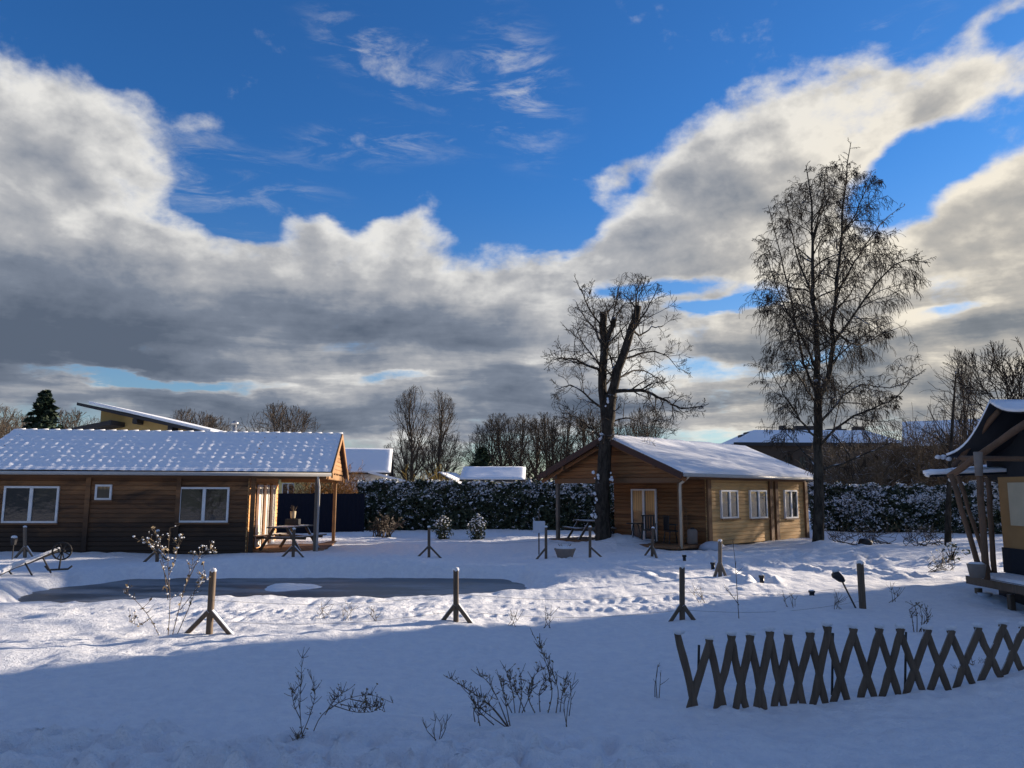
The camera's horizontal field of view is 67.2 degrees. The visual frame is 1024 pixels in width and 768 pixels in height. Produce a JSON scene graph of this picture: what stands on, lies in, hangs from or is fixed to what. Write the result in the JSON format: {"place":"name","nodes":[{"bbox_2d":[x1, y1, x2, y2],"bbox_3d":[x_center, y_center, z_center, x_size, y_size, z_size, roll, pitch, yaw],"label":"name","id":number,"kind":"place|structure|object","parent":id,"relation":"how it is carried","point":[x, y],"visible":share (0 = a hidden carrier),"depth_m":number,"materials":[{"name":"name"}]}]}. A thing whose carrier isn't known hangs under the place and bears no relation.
{"place":"outdoors","nodes":[
{"label":"outdoors","id":0,"kind":"place"},
{"bbox_2d":[18,578,526,602],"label":"pond ice","id":1,"kind":"structure","parent":0,"point":[329,588],"depth_m":17.54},
{"bbox_2d":[265,583,320,591],"bbox_3d":[-5.048,4.652,17.688,1.288,0.060,1.382,0,-8,0],"label":"snow patch","id":2,"kind":"object","parent":1,"relation":"on","point":[277,587],"visible":1,"depth_m":17.51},
{"bbox_2d":[0,508,1023,767],"bbox_3d":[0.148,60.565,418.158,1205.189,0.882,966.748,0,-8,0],"label":"ground","id":3,"kind":"structure","parent":0,"point":[98,684],"depth_m":8.60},
{"bbox_2d":[0,406,29,438],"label":"round tree","id":4,"kind":"object","parent":3,"relation":"on","point":[6,426],"visible":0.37,"depth_m":80.36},
{"bbox_2d":[1,412,35,437],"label":"round tree","id":5,"kind":"object","parent":3,"relation":"on","point":[17,425],"visible":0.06,"depth_m":94.67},
{"bbox_2d":[14,525,33,557],"bbox_3d":[-13.357,4.392,21.176,0.649,0.990,0.109,0,-8,0],"label":"braced post","id":6,"kind":"object","parent":3,"relation":"on","point":[25,548],"visible":0.8,"depth_m":21.13,"materials":[{"name":"grey wood"}]},
{"bbox_2d":[0,542,72,575],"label":"old plough","id":7,"kind":"object","parent":3,"relation":"on","point":[20,563],"visible":0.96,"depth_m":17.88,"materials":[{"name":"metal"}]},
{"bbox_2d":[22,389,63,428],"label":"conifer","id":8,"kind":"object","parent":3,"relation":"on","point":[45,412],"visible":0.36,"depth_m":59.80,"materials":[{"name":"green plant"}]},
{"bbox_2d":[57,407,98,428],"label":"round tree","id":9,"kind":"object","parent":3,"relation":"on","point":[68,414],"visible":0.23,"depth_m":89.23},
{"bbox_2d":[70,401,221,430],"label":"ochre house","id":10,"kind":"structure","parent":3,"relation":"on","point":[124,419],"depth_m":41.46,"materials":[{"name":"yellow"}]},
{"bbox_2d":[143,529,166,561],"bbox_3d":[-9.403,4.350,20.451,0.804,0.962,0.114,0,-8,0],"label":"braced post","id":11,"kind":"object","parent":3,"relation":"on","point":[158,551],"visible":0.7,"depth_m":20.39,"materials":[{"name":"brown wood"}]},
{"bbox_2d":[123,525,216,635],"bbox_3d":[-4.470,2.592,10.128,1.215,1.448,0.390,0,-8,0],"label":"snowy weed","id":12,"kind":"object","parent":3,"relation":"on","point":[151,545],"visible":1,"depth_m":10.12,"materials":[{"name":"brown plant"}]},
{"bbox_2d":[0,421,348,554],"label":"log cabin","id":13,"kind":"object","parent":3,"relation":"on","point":[93,490],"visible":1,"depth_m":23.70,"materials":[{"name":"brown wood"}]},
{"bbox_2d":[0,486,59,524],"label":"window","id":14,"kind":"structure","parent":13,"relation":"in","point":[22,505],"depth_m":23.09,"materials":[{"name":"glass"}]},
{"bbox_2d":[92,484,112,501],"bbox_3d":[-12.413,3.313,23.383,0.580,0.515,0.130,1,-8,-7],"label":"window","id":15,"kind":"structure","parent":13,"relation":"in","point":[103,493],"depth_m":23.39,"materials":[{"name":"white paint"}]},
{"bbox_2d":[175,487,229,523],"bbox_3d":[-9.490,3.742,23.697,1.582,1.128,0.130,1,-8,-7],"label":"window","id":16,"kind":"structure","parent":13,"relation":"in","point":[196,503],"depth_m":23.72,"materials":[{"name":"glass"}]},
{"bbox_2d":[254,485,263,547],"bbox_3d":[-8.267,4.306,25.174,0.080,2.000,0.600,1,-8,-7],"label":"glazed door","id":17,"kind":"structure","parent":13,"relation":"in","point":[259,506],"depth_m":25.09,"materials":[{"name":"white paint"}]},
{"bbox_2d":[262,485,269,544],"bbox_3d":[-8.415,4.470,26.353,0.080,2.000,0.550,1,-8,-7],"label":"glazed door","id":18,"kind":"structure","parent":13,"relation":"in","point":[267,487],"depth_m":26.20,"materials":[{"name":"white paint"}]},
{"bbox_2d":[269,485,275,542],"bbox_3d":[-8.575,4.642,27.581,0.080,2.000,0.550,1,-8,-7],"label":"glazed door","id":19,"kind":"structure","parent":13,"relation":"in","point":[273,487],"depth_m":27.45,"materials":[{"name":"white paint"}]},
{"bbox_2d":[254,525,326,550],"bbox_3d":[-7.142,4.953,24.769,1.700,0.765,1.800,-1,-8,11],"label":"picnic table","id":20,"kind":"object","parent":13,"relation":"on","point":[283,536],"visible":0.88,"depth_m":24.29,"materials":[{"name":"brown wood"}]},
{"bbox_2d":[285,519,300,524],"bbox_3d":[-7.196,4.532,25.279,0.440,0.200,0.280,0,-8,0],"label":"plastic crate","id":21,"kind":"object","parent":20,"relation":"on","point":[292,521],"visible":1,"depth_m":25.14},
{"bbox_2d":[169,407,227,430],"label":"round tree","id":22,"kind":"object","parent":3,"relation":"on","point":[210,423],"visible":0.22,"depth_m":80.35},
{"bbox_2d":[184,568,233,634],"bbox_3d":[-3.974,2.914,10.155,0.725,0.960,0.108,0,-8,0],"label":"braced post","id":23,"kind":"object","parent":3,"relation":"on","point":[210,614],"visible":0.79,"depth_m":10.10,"materials":[{"name":"brown wood"}]},
{"bbox_2d":[213,601,858,623],"bbox_3d":[0.839,3.368,11.312,9.943,0.144,0.258,2,-8,-13],"label":"fence wire","id":24,"kind":"object","parent":23,"relation":"attached to","point":[532,616],"visible":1,"depth_m":11.30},
{"bbox_2d":[216,585,858,604],"bbox_3d":[0.840,3.107,11.348,9.943,0.155,0.258,2,-8,-13],"label":"fence wire","id":25,"kind":"object","parent":23,"relation":"attached to","point":[523,598],"visible":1,"depth_m":11.29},
{"bbox_2d":[198,415,248,431],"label":"round tree","id":26,"kind":"object","parent":3,"relation":"on","point":[223,426],"visible":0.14,"depth_m":83.87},
{"bbox_2d":[241,401,323,432],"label":"round tree","id":27,"kind":"object","parent":3,"relation":"on","point":[288,425],"visible":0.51,"depth_m":74.73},
{"bbox_2d":[281,528,304,556],"bbox_3d":[-6.011,4.422,21.198,0.765,0.932,0.109,0,-8,0],"label":"braced post","id":28,"kind":"object","parent":3,"relation":"on","point":[293,547],"visible":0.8,"depth_m":21.15,"materials":[{"name":"brown wood"}]},
{"bbox_2d":[284,647,321,740],"bbox_3d":[-1.593,2.374,5.870,0.247,0.717,0.212,-7,-11,40],"label":"dry weed","id":29,"kind":"object","parent":3,"relation":"on","point":[297,737],"visible":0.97,"depth_m":5.86,"materials":[{"name":"brown plant"}]},
{"bbox_2d":[278,479,329,492],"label":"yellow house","id":30,"kind":"structure","parent":3,"relation":"on","point":[281,487],"depth_m":58.89,"materials":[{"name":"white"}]},
{"bbox_2d":[285,482,352,493],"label":"orange shrub","id":31,"kind":"object","parent":3,"relation":"on","point":[322,487],"visible":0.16,"depth_m":39.32,"materials":[{"name":"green plant"}]},
{"bbox_2d":[276,493,364,532],"bbox_3d":[-9.152,6.001,35.581,4.675,1.926,0.150,0,-8,0],"label":"board fence","id":32,"kind":"object","parent":3,"relation":"on","point":[350,508],"visible":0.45,"depth_m":35.52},
{"bbox_2d":[300,463,367,493],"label":"rusty shrub","id":33,"kind":"object","parent":3,"relation":"on","point":[348,486],"visible":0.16,"depth_m":40.33,"materials":[{"name":"brown plant"}]},
{"bbox_2d":[313,683,393,730],"bbox_3d":[-1.248,2.542,5.998,0.634,0.425,0.202,0,-8,0],"label":"dry weed","id":34,"kind":"object","parent":3,"relation":"on","point":[367,704],"visible":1,"depth_m":6.01,"materials":[{"name":"brown plant"}]},
{"bbox_2d":[333,448,392,491],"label":"white house","id":35,"kind":"structure","parent":3,"relation":"on","point":[378,460],"depth_m":54.06,"materials":[{"name":"white"}]},
{"bbox_2d":[367,511,403,537],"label":"dry shrub","id":36,"kind":"object","parent":3,"relation":"on","point":[382,524],"visible":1,"depth_m":32.22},
{"bbox_2d":[383,436,437,481],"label":"round tree","id":37,"kind":"object","parent":3,"relation":"on","point":[405,458],"visible":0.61,"depth_m":59.84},
{"bbox_2d":[387,385,442,481],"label":"slender tree","id":38,"kind":"object","parent":3,"relation":"on","point":[410,432],"visible":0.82,"depth_m":67.56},
{"bbox_2d":[418,526,441,557],"bbox_3d":[-2.329,4.489,21.677,0.804,0.997,0.107,0,-8,0],"label":"braced post","id":39,"kind":"object","parent":3,"relation":"on","point":[428,547],"visible":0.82,"depth_m":21.62,"materials":[{"name":"brown wood"}]},
{"bbox_2d":[402,463,460,482],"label":"golden shrub","id":40,"kind":"object","parent":3,"relation":"on","point":[433,478],"visible":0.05,"depth_m":45.45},
{"bbox_2d":[411,388,461,475],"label":"slender tree","id":41,"kind":"object","parent":3,"relation":"on","point":[440,421],"visible":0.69,"depth_m":69.94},
{"bbox_2d":[422,714,451,740],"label":"dry weed","id":42,"kind":"object","parent":3,"relation":"on","point":[441,724],"visible":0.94,"depth_m":5.80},
{"bbox_2d":[430,515,453,538],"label":"snowy bush","id":43,"kind":"object","parent":3,"relation":"on","point":[443,522],"visible":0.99,"depth_m":31.87,"materials":[{"name":"green plant"}]},
{"bbox_2d":[426,472,460,483],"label":"garden shed","id":44,"kind":"structure","parent":3,"relation":"on","point":[455,476],"depth_m":56.09,"materials":[{"name":"white"}]},
{"bbox_2d":[419,433,471,478],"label":"round tree","id":45,"kind":"object","parent":3,"relation":"on","point":[442,454],"visible":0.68,"depth_m":63.13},
{"bbox_2d":[441,567,472,622],"bbox_3d":[-0.805,3.095,11.139,0.529,0.876,0.115,0,-8,0],"label":"braced post","id":46,"kind":"object","parent":3,"relation":"on","point":[456,608],"visible":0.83,"depth_m":11.09,"materials":[{"name":"brown wood"}]},
{"bbox_2d":[465,513,487,539],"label":"snowy bush","id":47,"kind":"object","parent":3,"relation":"on","point":[477,523],"visible":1,"depth_m":31.99,"materials":[{"name":"green plant"}]},
{"bbox_2d":[458,430,497,466],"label":"bare tree","id":48,"kind":"object","parent":3,"relation":"on","point":[475,440],"visible":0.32,"depth_m":65.79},
{"bbox_2d":[444,666,512,726],"bbox_3d":[-0.272,2.562,6.295,0.577,0.478,0.209,0,-8,0],"label":"dry weed","id":49,"kind":"object","parent":3,"relation":"on","point":[480,697],"visible":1,"depth_m":6.28,"materials":[{"name":"brown plant"}]},
{"bbox_2d":[470,446,492,465],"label":"conifer","id":50,"kind":"object","parent":3,"relation":"on","point":[483,457],"visible":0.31,"depth_m":59.39,"materials":[{"name":"green plant"}]},
{"bbox_2d":[356,477,614,530],"bbox_3d":[0.831,6.035,38.200,16.995,2.865,1.670,1,-8,-4],"label":"hedge","id":51,"kind":"object","parent":3,"relation":"on","point":[418,504],"visible":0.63,"depth_m":37.56,"materials":[{"name":"green plant"}]},
{"bbox_2d":[460,419,514,465],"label":"bare tree","id":52,"kind":"object","parent":3,"relation":"on","point":[486,434],"visible":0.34,"depth_m":69.48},
{"bbox_2d":[459,466,525,483],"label":"house","id":53,"kind":"structure","parent":3,"relation":"on","point":[507,474],"depth_m":49.97,"materials":[{"name":"white"}]},
{"bbox_2d":[462,413,533,465],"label":"bare tree","id":54,"kind":"object","parent":3,"relation":"on","point":[497,443],"visible":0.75,"depth_m":63.23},
{"bbox_2d":[493,417,536,469],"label":"bare tree","id":55,"kind":"object","parent":3,"relation":"on","point":[511,426],"visible":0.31,"depth_m":74.04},
{"bbox_2d":[495,661,542,712],"bbox_3d":[0.062,2.642,6.721,0.424,0.438,0.208,0,-8,0],"label":"dry weed","id":56,"kind":"object","parent":3,"relation":"on","point":[533,684],"visible":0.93,"depth_m":6.72,"materials":[{"name":"brown plant"}]},
{"bbox_2d":[491,413,552,480],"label":"bare tree","id":57,"kind":"object","parent":3,"relation":"on","point":[520,424],"visible":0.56,"depth_m":67.92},
{"bbox_2d":[499,628,571,712],"bbox_3d":[0.208,2.492,6.714,0.656,0.720,0.230,3,-8,-17],"label":"dry weed","id":58,"kind":"object","parent":3,"relation":"on","point":[563,690],"visible":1,"depth_m":6.68,"materials":[{"name":"brown plant"}]},
{"bbox_2d":[515,418,559,479],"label":"bare tree","id":59,"kind":"object","parent":3,"relation":"on","point":[534,445],"visible":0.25,"depth_m":75.50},
{"bbox_2d":[533,510,544,554],"bbox_3d":[0.827,4.551,23.605,0.368,1.350,0.067,0,-8,0],"label":"notice sign","id":60,"kind":"object","parent":3,"relation":"on","point":[538,526],"visible":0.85,"depth_m":23.59,"materials":[{"name":"white wood"}]},
{"bbox_2d":[536,526,547,558],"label":"braced post","id":61,"kind":"object","parent":3,"relation":"on","point":[542,551],"visible":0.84,"depth_m":21.78,"materials":[{"name":"brown wood"}]},
{"bbox_2d":[516,412,574,481],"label":"bare tree","id":62,"kind":"object","parent":3,"relation":"on","point":[547,443],"visible":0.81,"depth_m":65.29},
{"bbox_2d":[531,416,576,479],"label":"bare tree","id":63,"kind":"object","parent":3,"relation":"on","point":[554,422],"visible":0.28,"depth_m":71.92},
{"bbox_2d":[529,410,591,480],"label":"bare tree","id":64,"kind":"object","parent":3,"relation":"on","point":[566,431],"visible":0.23,"depth_m":70.01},
{"bbox_2d":[554,544,575,557],"bbox_3d":[1.523,4.818,22.149,0.620,0.422,0.620,0,-8,0],"label":"planter","id":65,"kind":"object","parent":3,"relation":"on","point":[564,551],"visible":0.93,"depth_m":21.93,"materials":[{"name":"grey concrete"}]},
{"bbox_2d":[558,672,578,726],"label":"dry weed","id":66,"kind":"object","parent":3,"relation":"on","point":[568,701],"visible":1,"depth_m":6.25,"materials":[{"name":"brown plant"}]},
{"bbox_2d":[557,414,600,483],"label":"bare tree","id":67,"kind":"object","parent":3,"relation":"on","point":[583,435],"visible":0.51,"depth_m":65.76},
{"bbox_2d":[570,409,616,448],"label":"bare tree","id":68,"kind":"object","parent":3,"relation":"on","point":[587,414],"visible":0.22,"depth_m":73.95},
{"bbox_2d":[577,416,621,483],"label":"bare tree","id":69,"kind":"object","parent":3,"relation":"on","point":[595,428],"visible":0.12,"depth_m":67.91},
{"bbox_2d":[541,272,708,540],"bbox_3d":[3.963,0.667,28.501,5.883,10.506,5.001,0,-8,0],"label":"pollarded tree","id":70,"kind":"object","parent":3,"relation":"on","point":[608,410],"visible":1,"depth_m":28.02,"materials":[{"name":"brown plant"}]},
{"bbox_2d":[617,405,680,438],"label":"round tree","id":71,"kind":"object","parent":3,"relation":"on","point":[647,428],"visible":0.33,"depth_m":60.01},
{"bbox_2d":[644,527,657,557],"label":"braced post","id":72,"kind":"object","parent":3,"relation":"on","point":[653,551],"visible":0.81,"depth_m":21.91,"materials":[{"name":"brown wood"}]},
{"bbox_2d":[537,435,812,549],"bbox_3d":[7.022,4.291,31.280,10.222,4.046,6.811,8,-11,-43],"label":"log cabin","id":73,"kind":"object","parent":3,"relation":"on","point":[728,493],"visible":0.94,"depth_m":28.89,"materials":[{"name":"brown wood"}]},
{"bbox_2d":[562,519,616,539],"bbox_3d":[2.981,5.654,29.853,1.615,0.727,1.710,2,-8,-15],"label":"picnic table","id":74,"kind":"object","parent":73,"relation":"on","point":[582,529],"visible":0.71,"depth_m":29.62,"materials":[{"name":"brown wood"}]},
{"bbox_2d":[631,489,657,540],"bbox_3d":[4.982,4.926,29.047,0.085,1.912,1.159,8,-11,-43],"label":"glazed door","id":75,"kind":"structure","parent":73,"relation":"in","point":[643,501],"depth_m":29.07,"materials":[{"name":"white paint"}]},
{"bbox_2d":[641,515,655,542],"bbox_3d":[4.958,5.248,27.977,0.550,0.982,0.542,-1,-8,10],"label":"garden chair","id":76,"kind":"object","parent":73,"relation":"on","point":[646,529],"visible":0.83,"depth_m":27.77,"materials":[{"name":"black wood"}]},
{"bbox_2d":[663,515,677,543],"bbox_3d":[5.685,5.145,27.226,0.542,0.982,0.550,2,-8,-11],"label":"garden chair","id":77,"kind":"object","parent":73,"relation":"on","point":[666,524],"visible":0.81,"depth_m":27.25,"materials":[{"name":"black wood"}]},
{"bbox_2d":[687,527,697,543],"bbox_3d":[6.317,5.318,26.975,0.360,0.570,0.360,0,-8,0],"label":"water drum","id":78,"kind":"object","parent":73,"relation":"on","point":[692,536],"visible":1,"depth_m":26.83,"materials":[{"name":"grey plastic"}]},
{"bbox_2d":[719,490,740,519],"bbox_3d":[7.973,4.421,28.164,1.280,1.072,0.130,8,-11,-43],"label":"window","id":79,"kind":"structure","parent":73,"relation":"in","point":[729,502],"depth_m":28.12,"materials":[{"name":"white paint"}]},
{"bbox_2d":[748,490,769,519],"bbox_3d":[9.497,4.647,29.610,1.393,1.125,0.130,8,-11,-43],"label":"window","id":80,"kind":"structure","parent":73,"relation":"in","point":[758,505],"depth_m":29.57,"materials":[{"name":"white paint"}]},
{"bbox_2d":[783,490,799,519],"bbox_3d":[11.399,4.927,31.415,1.196,1.188,0.130,8,-11,-43],"label":"window","id":81,"kind":"structure","parent":73,"relation":"in","point":[790,497],"depth_m":31.37,"materials":[{"name":"white paint"}]},
{"bbox_2d":[668,564,695,621],"bbox_3d":[2.563,3.210,11.650,0.491,0.949,0.119,0,-8,0],"label":"braced post","id":82,"kind":"object","parent":3,"relation":"on","point":[681,607],"visible":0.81,"depth_m":11.61,"materials":[{"name":"brown wood"}]},
{"bbox_2d":[699,541,724,550],"bbox_3d":[6.793,5.569,26.267,0.871,0.420,0.862,0,-8,0],"label":"tarp heap","id":83,"kind":"object","parent":3,"relation":"on","point":[709,545],"visible":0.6,"depth_m":26.08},
{"bbox_2d":[713,539,726,576],"bbox_3d":[4.580,3.901,16.997,0.359,0.940,0.105,0,-8,0],"label":"braced post","id":84,"kind":"object","parent":3,"relation":"on","point":[719,569],"visible":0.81,"depth_m":16.95,"materials":[{"name":"grey wood"}]},
{"bbox_2d":[723,425,902,507],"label":"apartment block","id":85,"kind":"structure","parent":3,"relation":"on","point":[754,439],"depth_m":94.87,"materials":[{"name":"brown"}]},
{"bbox_2d":[739,140,935,541],"bbox_3d":[12.787,-1.811,28.689,8.822,15.478,6.914,0,-8,0],"label":"birch tree","id":86,"kind":"object","parent":3,"relation":"on","point":[819,385],"visible":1,"depth_m":28.05,"materials":[{"name":"brown plant"}]},
{"bbox_2d":[795,437,887,496],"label":"leafless shrub","id":87,"kind":"object","parent":3,"relation":"on","point":[832,461],"visible":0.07,"depth_m":57.61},
{"bbox_2d":[831,568,855,607],"bbox_3d":[5.451,3.378,12.606,0.413,0.724,0.150,0,-8,0],"label":"garden spotlight","id":88,"kind":"object","parent":3,"relation":"on","point":[837,575],"visible":0.96,"depth_m":12.59,"materials":[{"name":"black plastic"}]},
{"bbox_2d":[828,519,866,544],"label":"dead stalks","id":89,"kind":"object","parent":3,"relation":"on","point":[833,536],"visible":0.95,"depth_m":28.61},
{"bbox_2d":[673,619,1023,709],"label":"lattice fence","id":90,"kind":"object","parent":3,"relation":"on","point":[838,667],"visible":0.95,"depth_m":7.01,"materials":[{"name":"brown wood"}]},
{"bbox_2d":[856,560,865,608],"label":"wooden post","id":91,"kind":"object","parent":3,"relation":"on","point":[861,584],"visible":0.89,"depth_m":12.48,"materials":[{"name":"brown wood"}]},
{"bbox_2d":[807,425,917,490],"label":"leafless shrub","id":92,"kind":"object","parent":3,"relation":"on","point":[839,477],"visible":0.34,"depth_m":51.08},
{"bbox_2d":[812,422,942,486],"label":"leafless shrub","id":93,"kind":"object","parent":3,"relation":"on","point":[878,481],"visible":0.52,"depth_m":49.49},
{"bbox_2d":[860,519,897,543],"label":"dead stalks","id":94,"kind":"object","parent":3,"relation":"on","point":[873,535],"visible":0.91,"depth_m":29.23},
{"bbox_2d":[843,420,944,484],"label":"leafless shrub","id":95,"kind":"object","parent":3,"relation":"on","point":[868,450],"visible":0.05,"depth_m":56.03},
{"bbox_2d":[841,405,964,486],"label":"leafless shrub","id":96,"kind":"object","parent":3,"relation":"on","point":[914,451],"visible":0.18,"depth_m":50.50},
{"bbox_2d":[807,480,1001,533],"bbox_3d":[20.343,6.191,38.521,10.394,2.801,2.128,-3,-9,24],"label":"hedge","id":97,"kind":"object","parent":3,"relation":"on","point":[873,505],"visible":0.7,"depth_m":38.29,"materials":[{"name":"green plant"}]},
{"bbox_2d":[895,524,940,545],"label":"dead stalks","id":98,"kind":"object","parent":3,"relation":"on","point":[911,539],"visible":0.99,"depth_m":28.26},
{"bbox_2d":[907,601,932,631],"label":"dry weed","id":99,"kind":"object","parent":3,"relation":"on","point":[921,615],"visible":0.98,"depth_m":10.68,"materials":[{"name":"brown plant"}]},
{"bbox_2d":[870,402,992,486],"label":"leafless shrub","id":100,"kind":"object","parent":3,"relation":"on","point":[927,464],"visible":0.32,"depth_m":49.74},
{"bbox_2d":[917,523,952,544],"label":"dead stalks","id":101,"kind":"object","parent":3,"relation":"on","point":[930,531],"visible":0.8,"depth_m":28.76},
{"bbox_2d":[902,419,978,452],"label":"long house","id":102,"kind":"structure","parent":3,"relation":"on","point":[922,424],"depth_m":86.31,"materials":[{"name":"white"}]},
{"bbox_2d":[927,549,960,571],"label":"dead stalks","id":103,"kind":"object","parent":3,"relation":"on","point":[939,564],"visible":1,"depth_m":18.88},
{"bbox_2d":[898,410,991,483],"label":"leafless shrub","id":104,"kind":"object","parent":3,"relation":"on","point":[938,444],"visible":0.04,"depth_m":54.78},
{"bbox_2d":[924,354,975,545],"bbox_3d":[16.034,2.420,28.161,1.947,7.117,1.888,0,-8,0],"label":"thin tree","id":105,"kind":"object","parent":3,"relation":"on","point":[947,534],"visible":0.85,"depth_m":28.21,"materials":[{"name":"brown plant"}]},
{"bbox_2d":[936,542,970,560],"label":"snowy bush","id":106,"kind":"object","parent":3,"relation":"on","point":[953,547],"visible":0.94,"depth_m":21.64,"materials":[{"name":"white plant"}]},
{"bbox_2d":[927,346,986,483],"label":"slender tree","id":107,"kind":"object","parent":3,"relation":"on","point":[964,394],"visible":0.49,"depth_m":49.95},
{"bbox_2d":[913,337,1023,483],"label":"bare tree","id":108,"kind":"object","parent":3,"relation":"on","point":[1004,378],"visible":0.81,"depth_m":36.93,"materials":[{"name":"brown plant"}]},
{"bbox_2d":[923,399,1023,610],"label":"safari tent","id":109,"kind":"object","parent":3,"relation":"on","point":[995,440],"visible":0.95,"depth_m":13.78,"materials":[{"name":"fabric"}]},
{"bbox_2d":[966,562,986,577],"bbox_3d":[7.844,3.136,12.995,0.300,0.250,0.300,0,-8,0],"label":"plastic tub","id":110,"kind":"object","parent":109,"relation":"on","point":[976,569],"visible":1,"depth_m":12.90,"materials":[{"name":"grey plastic"}]},
{"bbox_2d":[0,0,1023,479],"label":"sky","id":111,"kind":"structure","parent":0,"point":[332,210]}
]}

